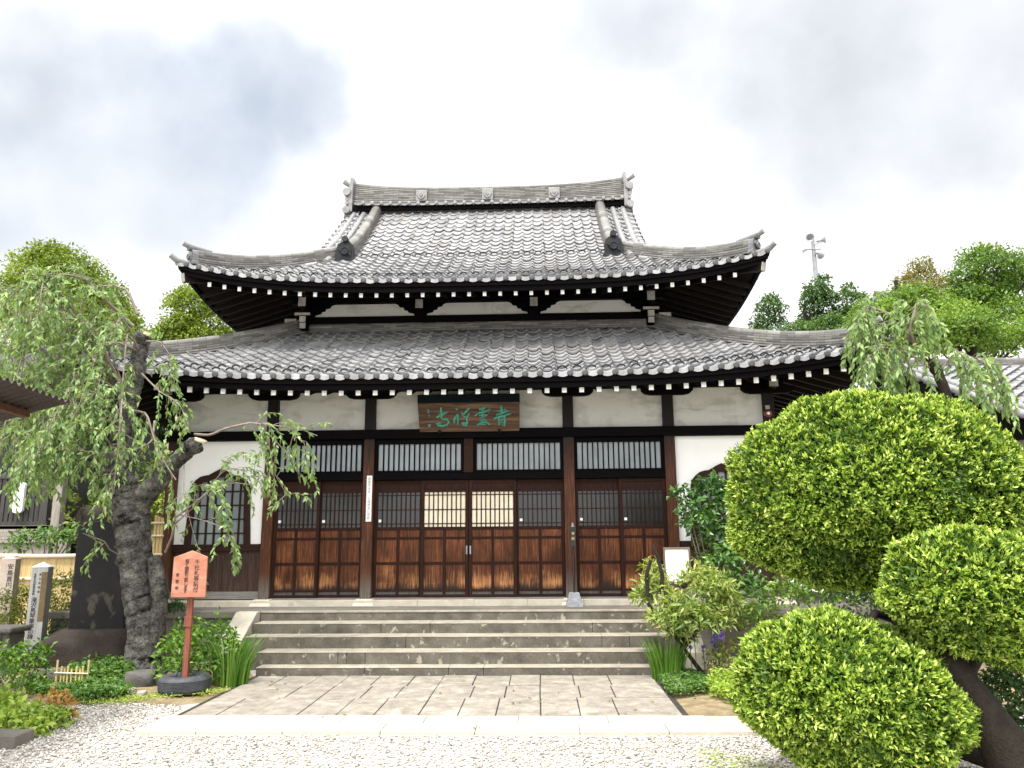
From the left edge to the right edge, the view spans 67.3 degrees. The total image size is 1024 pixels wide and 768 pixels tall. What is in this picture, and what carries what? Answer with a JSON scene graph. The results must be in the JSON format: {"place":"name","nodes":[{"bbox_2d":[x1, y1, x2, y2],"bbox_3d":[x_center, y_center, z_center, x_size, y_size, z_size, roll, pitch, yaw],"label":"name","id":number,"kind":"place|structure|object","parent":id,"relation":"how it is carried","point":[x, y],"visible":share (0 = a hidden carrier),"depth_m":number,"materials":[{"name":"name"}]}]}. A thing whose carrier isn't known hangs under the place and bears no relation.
{"place":"outdoors","nodes":[
{"label":"outdoors","id":0,"kind":"place"},
{"bbox_2d":[150,442,168,539],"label":"hill","id":1,"kind":"structure","parent":0,"point":[152,530],"depth_m":19.00,"materials":[{"name":"green plant"}]},
{"bbox_2d":[86,489,107,506],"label":"bank shrub","id":2,"kind":"object","parent":1,"relation":"on","point":[92,503],"visible":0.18,"depth_m":17.57,"materials":[{"name":"green plant"}]},
{"bbox_2d":[133,454,165,517],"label":"bank shrub","id":3,"kind":"object","parent":1,"relation":"on","point":[160,499],"visible":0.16,"depth_m":18.74,"materials":[{"name":"green plant"}]},
{"bbox_2d":[150,460,164,545],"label":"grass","id":4,"kind":"structure","parent":1,"relation":"on","point":[153,513],"depth_m":19.00,"materials":[{"name":"green plant"}]},
{"bbox_2d":[1,521,79,553],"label":"bank shrub","id":5,"kind":"object","parent":4,"relation":"on","point":[44,531],"visible":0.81,"depth_m":14.02,"materials":[{"name":"green plant"}]},
{"bbox_2d":[41,486,83,526],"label":"bank shrub","id":6,"kind":"object","parent":4,"relation":"on","point":[75,498],"visible":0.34,"depth_m":16.20,"materials":[{"name":"green plant"}]},
{"bbox_2d":[72,507,109,538],"bbox_3d":[-9.169,3.091,17.000,0.780,0.726,0.780,-1,-11,2],"label":"rock","id":7,"kind":"object","parent":4,"relation":"on","point":[81,516],"visible":0.23,"depth_m":16.67,"materials":[{"name":"grey stone"}]},
{"bbox_2d":[181,675,682,716],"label":"path","id":8,"kind":"structure","parent":0,"point":[320,695],"depth_m":8.47,"materials":[{"name":"stone"}]},
{"bbox_2d":[135,715,759,735],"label":"path","id":9,"kind":"structure","parent":0,"point":[463,725],"depth_m":7.17,"materials":[{"name":"stone"}]},
{"bbox_2d":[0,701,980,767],"bbox_3d":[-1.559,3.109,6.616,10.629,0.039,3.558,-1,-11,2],"label":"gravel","id":10,"kind":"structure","parent":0,"point":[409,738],"depth_m":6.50,"materials":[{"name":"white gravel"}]},
{"bbox_2d":[0,579,1023,767],"bbox_3d":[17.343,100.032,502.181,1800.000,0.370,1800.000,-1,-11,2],"label":"ground","id":11,"kind":"structure","parent":0,"point":[386,739],"depth_m":6.43,"materials":[{"name":"grey gravel"}]},
{"bbox_2d":[0,555,20,623],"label":"marker stone","id":12,"kind":"object","parent":11,"relation":"on","point":[10,571],"visible":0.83,"depth_m":11.45,"materials":[{"name":"white stone"}]},
{"bbox_2d":[0,729,34,748],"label":"kerb block","id":13,"kind":"structure","parent":11,"relation":"on","point":[12,738],"depth_m":6.69,"materials":[{"name":"concrete"}]},
{"bbox_2d":[0,525,52,553],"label":"board wall","id":14,"kind":"structure","parent":11,"relation":"on","point":[4,534],"depth_m":14.82,"materials":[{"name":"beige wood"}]},
{"bbox_2d":[0,565,73,630],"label":"olive bush","id":15,"kind":"object","parent":11,"relation":"on","point":[19,611],"visible":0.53,"depth_m":11.59,"materials":[{"name":"green plant"}]},
{"bbox_2d":[0,554,75,634],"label":"bamboo fence","id":16,"kind":"object","parent":11,"relation":"on","point":[64,562],"visible":0.28,"depth_m":12.51,"materials":[{"name":"beige wood"}]},
{"bbox_2d":[0,683,80,737],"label":"yellow shrub","id":17,"kind":"object","parent":11,"relation":"on","point":[39,720],"visible":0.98,"depth_m":7.23,"materials":[{"name":"green plant"}]},
{"bbox_2d":[35,680,80,721],"bbox_3d":[-4.439,3.123,7.531,0.470,0.428,0.331,-1,-11,2],"label":"nandina","id":18,"kind":"object","parent":11,"relation":"on","point":[58,700],"visible":0.7,"depth_m":7.52,"materials":[{"name":"orange plant"}]},
{"bbox_2d":[50,477,70,553],"bbox_3d":[-8.799,3.302,14.914,0.365,2.974,0.185,-1,-11,2],"label":"timber post","id":19,"kind":"object","parent":11,"relation":"on","point":[57,516],"depth_m":14.99,"materials":[{"name":"beige wood"}]},
{"bbox_2d":[0,237,145,353],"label":"camphor tree","id":20,"kind":"object","parent":11,"relation":"on","point":[46,255],"visible":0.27,"depth_m":34.23,"materials":[{"name":"green plant"}]},
{"bbox_2d":[0,353,158,553],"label":"timber house","id":21,"kind":"structure","parent":11,"relation":"on","point":[38,514],"depth_m":16.90,"materials":[{"name":"brown wood"}]},
{"bbox_2d":[12,483,26,512],"bbox_3d":[-10.024,2.321,15.653,0.206,0.621,0.080,-1,-11,2],"label":"hanging panel","id":22,"kind":"object","parent":21,"relation":"hanging from","point":[21,495],"visible":0.71,"depth_m":15.62,"materials":[{"name":"white paper"}]},
{"bbox_2d":[0,375,69,421],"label":"shed roof","id":23,"kind":"structure","parent":21,"relation":"attached to","point":[19,400],"depth_m":7.27,"materials":[{"name":"grey tile"}]},
{"bbox_2d":[0,662,253,706],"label":"soil","id":24,"kind":"structure","parent":11,"relation":"on","point":[185,700],"depth_m":8.60,"materials":[{"name":"brown soil"}]},
{"bbox_2d":[0,624,30,674],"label":"stone lantern","id":25,"kind":"object","parent":24,"relation":"on","point":[14,633],"visible":0.59,"depth_m":10.16,"materials":[{"name":"grey stone"}]},
{"bbox_2d":[0,637,58,695],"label":"leafy shrub","id":26,"kind":"object","parent":24,"relation":"on","point":[27,655],"visible":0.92,"depth_m":9.03,"materials":[{"name":"green plant"}]},
{"bbox_2d":[20,673,46,685],"bbox_3d":[-5.756,3.580,9.244,0.250,0.172,0.234,-1,-11,2],"label":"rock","id":27,"kind":"object","parent":24,"relation":"on","point":[40,678],"visible":0.15,"depth_m":9.18,"materials":[{"name":"grey stone"}]},
{"bbox_2d":[24,562,53,664],"bbox_3d":[-6.785,3.319,11.006,0.224,1.510,0.224,2,-11,-12],"label":"marker post","id":28,"kind":"object","parent":24,"relation":"on","point":[39,597],"visible":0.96,"depth_m":10.96,"materials":[{"name":"white"}]},
{"bbox_2d":[24,615,65,636],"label":"dark shrub","id":29,"kind":"object","parent":24,"relation":"on","point":[49,632],"visible":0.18,"depth_m":11.18,"materials":[{"name":"green plant"}]},
{"bbox_2d":[31,667,66,678],"bbox_3d":[-5.846,3.691,9.766,0.406,0.145,0.281,-1,-11,2],"label":"rock","id":30,"kind":"object","parent":24,"relation":"on","point":[48,674],"visible":0.2,"depth_m":9.65,"materials":[{"name":"grey stone"}]},
{"bbox_2d":[54,660,89,683],"bbox_3d":[-5.183,3.434,9.052,0.404,0.350,0.036,-1,-11,2],"label":"bamboo hurdle","id":31,"kind":"object","parent":24,"relation":"on","point":[70,673],"visible":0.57,"depth_m":9.05,"materials":[{"name":"beige wood"}]},
{"bbox_2d":[31,521,126,667],"bbox_3d":[-5.900,3.019,10.930,1.248,2.100,0.780,-1,-11,2],"label":"stele","id":32,"kind":"object","parent":24,"relation":"on","point":[96,623],"visible":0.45,"depth_m":10.80,"materials":[{"name":"black stone"}]},
{"bbox_2d":[25,671,136,700],"bbox_3d":[-5.011,3.486,8.925,1.709,0.224,0.930,-5,-12,24],"label":"ground cover","id":33,"kind":"object","parent":24,"relation":"on","point":[90,688],"visible":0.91,"depth_m":8.69,"materials":[{"name":"green plant"}]},
{"bbox_2d":[64,652,136,680],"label":"ground cover","id":34,"kind":"object","parent":24,"relation":"on","point":[105,667],"visible":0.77,"depth_m":9.62,"materials":[{"name":"green plant"}]},
{"bbox_2d":[35,686,230,704],"bbox_3d":[-4.146,3.459,8.488,2.001,0.081,0.539,4,-12,-23],"label":"moss","id":35,"kind":"object","parent":24,"relation":"on","point":[135,695],"visible":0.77,"depth_m":8.49,"materials":[{"name":"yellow plant"}]},
{"bbox_2d":[124,669,157,686],"bbox_3d":[-4.421,3.541,9.182,0.328,0.224,0.281,-1,-11,2],"label":"rock","id":36,"kind":"object","parent":24,"relation":"on","point":[142,677],"visible":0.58,"depth_m":9.07,"materials":[{"name":"grey stone"}]},
{"bbox_2d":[136,690,146,696],"bbox_3d":[-4.165,3.484,8.646,0.094,0.066,0.094,-1,-11,2],"label":"rock","id":37,"kind":"object","parent":24,"relation":"on","point":[141,692],"visible":0.81,"depth_m":8.61,"materials":[{"name":"stone"}]},
{"bbox_2d":[0,257,332,672],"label":"weeping cherry","id":38,"kind":"object","parent":24,"relation":"on","point":[106,415],"visible":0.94,"depth_m":10.14,"materials":[{"name":"green plant"}]},
{"bbox_2d":[167,597,186,666],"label":"standard shrub","id":39,"kind":"object","parent":24,"relation":"on","point":[176,606],"visible":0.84,"depth_m":10.37,"materials":[{"name":"green plant"}]},
{"bbox_2d":[157,671,210,695],"bbox_3d":[-3.777,3.452,8.872,0.570,0.195,0.570,-1,-11,2],"label":"tyre","id":40,"kind":"object","parent":24,"relation":"on","point":[195,683],"visible":0.93,"depth_m":8.67,"materials":[{"name":"rubber"}]},
{"bbox_2d":[171,551,207,676],"bbox_3d":[-3.784,2.709,8.993,0.410,1.490,0.108,-1,-11,2],"label":"red sign","id":41,"kind":"object","parent":40,"relation":"on","point":[189,578],"visible":1,"depth_m":9.02,"materials":[{"name":"paint"}]},
{"bbox_2d":[150,606,246,684],"bbox_3d":[-3.933,3.246,9.524,1.188,0.947,1.037,-4,-12,18],"label":"azalea","id":42,"kind":"object","parent":24,"relation":"on","point":[205,630],"visible":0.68,"depth_m":9.43,"materials":[{"name":"green plant"}]},
{"bbox_2d":[199,629,266,687],"bbox_3d":[-3.418,3.331,9.380,0.980,0.673,0.573,-1,-11,2],"label":"iris clump","id":43,"kind":"object","parent":24,"relation":"on","point":[240,669],"visible":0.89,"depth_m":9.28,"materials":[{"name":"green plant"}]},
{"bbox_2d":[155,425,169,463],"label":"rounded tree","id":44,"kind":"object","parent":11,"relation":"on","point":[161,428],"visible":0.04,"depth_m":21.33,"materials":[{"name":"green plant"}]},
{"bbox_2d":[132,283,235,341],"bbox_3d":[-13.300,1.775,31.132,4.951,12.372,3.029,-1,-11,2],"label":"camphor tree","id":45,"kind":"object","parent":11,"relation":"on","point":[191,320],"visible":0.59,"depth_m":31.30,"materials":[{"name":"green plant"}]},
{"bbox_2d":[211,609,706,676],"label":"stone steps","id":46,"kind":"structure","parent":11,"relation":"on","point":[588,642],"depth_m":10.38,"materials":[{"name":"grey stone"}]},
{"bbox_2d":[38,171,893,661],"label":"temple hall","id":47,"kind":"structure","parent":11,"relation":"on","point":[612,347],"depth_m":12.37,"materials":[{"name":"grey tile"}]},
{"bbox_2d":[151,515,164,556],"bbox_3d":[-5.525,2.742,11.924,0.200,1.396,0.077,-1,-11,2],"label":"bamboo screen","id":48,"kind":"object","parent":47,"relation":"on","point":[158,535],"visible":0.52,"depth_m":11.99,"materials":[{"name":"beige wood"}]},
{"bbox_2d":[183,469,250,544],"bbox_3d":[-4.686,1.956,12.318,1.060,1.202,0.054,-1,-11,2],"label":"cusped window","id":49,"kind":"structure","parent":47,"relation":"in","point":[205,533],"depth_m":12.30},
{"bbox_2d":[270,481,321,597],"bbox_3d":[-3.428,2.460,12.211,0.733,1.815,0.040,-1,-11,2],"label":"door","id":50,"kind":"structure","parent":47,"relation":"in","point":[296,530],"depth_m":12.19,"materials":[{"name":"brown wood"}]},
{"bbox_2d":[317,481,362,597],"bbox_3d":[-2.733,2.459,12.233,0.733,1.815,0.040,-1,-11,2],"label":"door","id":51,"kind":"structure","parent":47,"relation":"in","point":[339,560],"depth_m":12.22,"materials":[{"name":"brown wood"}]},
{"bbox_2d":[366,476,371,521],"bbox_3d":[-2.265,1.815,12.189,0.084,0.720,0.026,-1,-11,2],"label":"paper strip","id":52,"kind":"object","parent":47,"relation":"attached to","point":[369,500],"visible":1,"depth_m":12.17,"materials":[{"name":"white paper"}]},
{"bbox_2d":[372,480,421,597],"bbox_3d":[-1.805,2.445,12.202,0.776,1.815,0.040,-1,-11,2],"label":"door","id":53,"kind":"structure","parent":47,"relation":"in","point":[397,510],"depth_m":12.19,"materials":[{"name":"brown wood"}]},
{"bbox_2d":[420,480,468,597],"bbox_3d":[-1.063,2.425,12.125,0.754,1.815,0.050,-1,-11,2],"label":"door","id":54,"kind":"structure","parent":47,"relation":"in","point":[444,553],"depth_m":12.12,"materials":[{"name":"brown wood"}]},
{"bbox_2d":[417,393,519,433],"bbox_3d":[-0.683,0.475,12.217,1.613,0.595,0.268,-1,-11,2],"label":"name plaque","id":55,"kind":"object","parent":47,"relation":"attached to","point":[440,413],"visible":1,"depth_m":12.18,"materials":[{"name":"brown wood"}]},
{"bbox_2d":[469,479,516,596],"bbox_3d":[-0.304,2.414,12.100,0.754,1.815,0.050,-1,-11,2],"label":"door","id":56,"kind":"structure","parent":47,"relation":"in","point":[492,502],"depth_m":12.09,"materials":[{"name":"brown wood"}]},
{"bbox_2d":[516,479,565,596],"bbox_3d":[0.443,2.413,12.125,0.776,1.815,0.040,-1,-11,2],"label":"door","id":57,"kind":"structure","parent":47,"relation":"in","point":[541,572],"depth_m":12.11,"materials":[{"name":"brown wood"}]},
{"bbox_2d":[566,523,582,606],"bbox_3d":[0.927,2.715,11.585,0.247,1.233,0.237,-1,-11,2],"label":"alms post","id":58,"kind":"object","parent":47,"relation":"on","point":[574,599],"visible":1,"depth_m":11.51,"materials":[{"name":"grey wood"}]},
{"bbox_2d":[575,478,621,595],"bbox_3d":[1.371,2.400,12.094,0.733,1.815,0.040,-1,-11,2],"label":"door","id":59,"kind":"structure","parent":47,"relation":"in","point":[598,547],"depth_m":12.08,"materials":[{"name":"brown wood"}]},
{"bbox_2d":[618,478,669,596],"bbox_3d":[2.062,2.381,12.024,0.733,1.815,0.040,-1,-11,2],"label":"door","id":60,"kind":"structure","parent":47,"relation":"in","point":[642,501],"depth_m":12.05,"materials":[{"name":"brown wood"}]},
{"bbox_2d":[691,463,731,540],"bbox_3d":[3.309,1.841,12.047,1.060,1.202,0.054,-1,-11,2],"label":"cusped window","id":61,"kind":"structure","parent":47,"relation":"in","point":[720,470],"depth_m":12.11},
{"bbox_2d":[763,405,771,417],"bbox_3d":[4.066,0.437,12.227,0.136,0.198,0.086,-1,-11,2],"label":"alarm bell","id":62,"kind":"object","parent":47,"relation":"attached to","point":[767,412],"visible":1,"depth_m":12.20,"materials":[{"name":"red paint"}]},
{"bbox_2d":[693,747,786,767],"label":"moss","id":63,"kind":"object","parent":11,"relation":"on","point":[715,757],"visible":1,"depth_m":5.96,"materials":[{"name":"yellow plant"}]},
{"bbox_2d":[747,291,791,353],"bbox_3d":[9.338,1.757,26.992,1.796,10.472,2.061,-1,-11,2],"label":"evergreen tree","id":64,"kind":"object","parent":11,"relation":"on","point":[768,300],"visible":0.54,"depth_m":27.69,"materials":[{"name":"green plant"}]},
{"bbox_2d":[802,233,825,317],"bbox_3d":[14.081,0.590,34.251,1.098,15.271,0.561,-1,-11,2],"label":"loudspeaker mast","id":65,"kind":"object","parent":11,"relation":"on","point":[810,237],"visible":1,"depth_m":35.54,"materials":[{"name":"metal"}]},
{"bbox_2d":[782,309,847,330],"bbox_3d":[10.923,2.019,24.960,3.586,9.157,2.016,5,-12,-26],"label":"rounded tree","id":66,"kind":"object","parent":11,"relation":"on","point":[829,321],"visible":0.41,"depth_m":25.43,"materials":[{"name":"green plant"}]},
{"bbox_2d":[794,272,840,330],"bbox_3d":[11.661,1.456,28.445,1.864,11.587,2.260,-1,-11,2],"label":"evergreen tree","id":67,"kind":"object","parent":11,"relation":"on","point":[816,299],"visible":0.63,"depth_m":28.93,"materials":[{"name":"green plant"}]},
{"bbox_2d":[661,661,1023,715],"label":"soil","id":68,"kind":"structure","parent":11,"relation":"on","point":[702,704],"depth_m":8.14,"materials":[{"name":"brown soil"}]},
{"bbox_2d":[636,634,700,680],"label":"iris clump","id":69,"kind":"object","parent":68,"relation":"on","point":[656,658],"visible":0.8,"depth_m":9.42,"materials":[{"name":"green plant"}]},
{"bbox_2d":[663,547,690,649],"bbox_3d":[2.204,2.979,10.151,0.354,1.613,0.080,-1,-11,2],"label":"notice board","id":70,"kind":"object","parent":68,"relation":"on","point":[675,559],"visible":0.69,"depth_m":10.25,"materials":[{"name":"grey wood"}]},
{"bbox_2d":[658,667,713,696],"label":"ground cover","id":71,"kind":"object","parent":68,"relation":"on","point":[681,683],"visible":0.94,"depth_m":8.80,"materials":[{"name":"green plant"}]},
{"bbox_2d":[626,543,747,671],"bbox_3d":[2.227,2.843,9.741,1.346,1.647,1.220,7,-13,-34],"label":"variegated shrub","id":72,"kind":"object","parent":68,"relation":"on","point":[682,610],"visible":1,"depth_m":9.59,"materials":[{"name":"green plant"}]},
{"bbox_2d":[688,628,724,673],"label":"bellflower","id":73,"kind":"object","parent":68,"relation":"on","point":[716,638],"visible":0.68,"depth_m":9.42,"materials":[{"name":"purple plant"}]},
{"bbox_2d":[704,666,733,699],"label":"ground cover","id":74,"kind":"object","parent":68,"relation":"on","point":[721,681],"visible":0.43,"depth_m":8.56,"materials":[{"name":"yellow plant"}]},
{"bbox_2d":[666,469,774,663],"bbox_3d":[3.025,2.526,10.803,1.397,2.729,1.131,-9,-14,39],"label":"camellia","id":75,"kind":"object","parent":68,"relation":"on","point":[707,522],"visible":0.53,"depth_m":10.87,"materials":[{"name":"green plant"}]},
{"bbox_2d":[702,617,762,670],"bbox_3d":[2.769,3.265,9.576,0.528,0.826,1.154,-10,-15,41],"label":"weedy shrub","id":76,"kind":"object","parent":68,"relation":"on","point":[732,648],"visible":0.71,"depth_m":9.41,"materials":[{"name":"green plant"}]},
{"bbox_2d":[723,574,874,631],"bbox_3d":[3.666,2.975,9.735,1.985,1.441,0.851,-2,-11,9],"label":"maple seedling","id":77,"kind":"object","parent":68,"relation":"on","point":[801,594],"visible":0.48,"depth_m":9.75,"materials":[{"name":"green plant"}]},
{"bbox_2d":[840,296,1021,433],"bbox_3d":[5.254,0.779,9.544,2.074,3.996,1.015,-1,-11,2],"label":"weeping cherry","id":78,"kind":"object","parent":68,"relation":"on","point":[867,331],"visible":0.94,"depth_m":9.67,"materials":[{"name":"green plant"}]},
{"bbox_2d":[827,281,871,390],"bbox_3d":[12.745,1.519,28.077,1.898,11.304,1.916,-1,-11,2],"label":"evergreen tree","id":79,"kind":"object","parent":11,"relation":"on","point":[847,292],"visible":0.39,"depth_m":28.79,"materials":[{"name":"green plant"}]},
{"bbox_2d":[722,388,1023,767],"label":"cloud pruned tree","id":80,"kind":"object","parent":11,"relation":"on","point":[907,509],"visible":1,"depth_m":5.30,"materials":[{"name":"green plant"}]},
{"bbox_2d":[810,588,984,662],"bbox_3d":[3.898,2.522,7.613,1.671,1.507,0.997,-1,-11,2],"label":"shade shrub","id":81,"kind":"object","parent":11,"relation":"on","point":[864,595],"visible":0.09,"depth_m":7.72,"materials":[{"name":"green plant"}]},
{"bbox_2d":[836,277,980,370],"bbox_3d":[11.756,1.417,23.223,4.150,9.662,3.393,-1,-11,2],"label":"maple tree","id":82,"kind":"object","parent":11,"relation":"on","point":[911,295],"visible":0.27,"depth_m":23.39,"materials":[{"name":"green plant"}]},
{"bbox_2d":[886,254,959,356],"bbox_3d":[13.945,1.137,25.261,2.181,10.955,2.612,-10,-15,41],"label":"maple tree","id":83,"kind":"object","parent":11,"relation":"on","point":[909,277],"visible":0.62,"depth_m":25.93,"materials":[{"name":"brown plant"}]},
{"bbox_2d":[852,357,1023,603],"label":"annex hall","id":84,"kind":"structure","parent":11,"relation":"on","point":[1012,369],"depth_m":14.00,"materials":[{"name":"grey tile"}]},
{"bbox_2d":[918,295,1023,358],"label":"maple tree","id":85,"kind":"object","parent":11,"relation":"on","point":[971,335],"visible":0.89,"depth_m":20.76,"materials":[{"name":"green plant"}]},
{"bbox_2d":[923,241,1023,356],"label":"pine tree","id":86,"kind":"object","parent":11,"relation":"on","point":[997,285],"visible":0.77,"depth_m":24.38,"materials":[{"name":"plant"}]},
{"bbox_2d":[977,663,1023,730],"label":"shade shrub","id":87,"kind":"object","parent":11,"relation":"on","point":[1004,675],"visible":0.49,"depth_m":6.57,"materials":[{"name":"green plant"}]},
{"bbox_2d":[0,0,1023,429],"label":"sky","id":88,"kind":"structure","parent":0,"point":[132,131],"materials":[{"name":"white"}]},
{"bbox_2d":[868,290,1000,383],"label":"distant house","id":89,"kind":"structure","parent":0,"point":[939,357],"depth_m":42.87,"materials":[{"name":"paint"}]}
]}

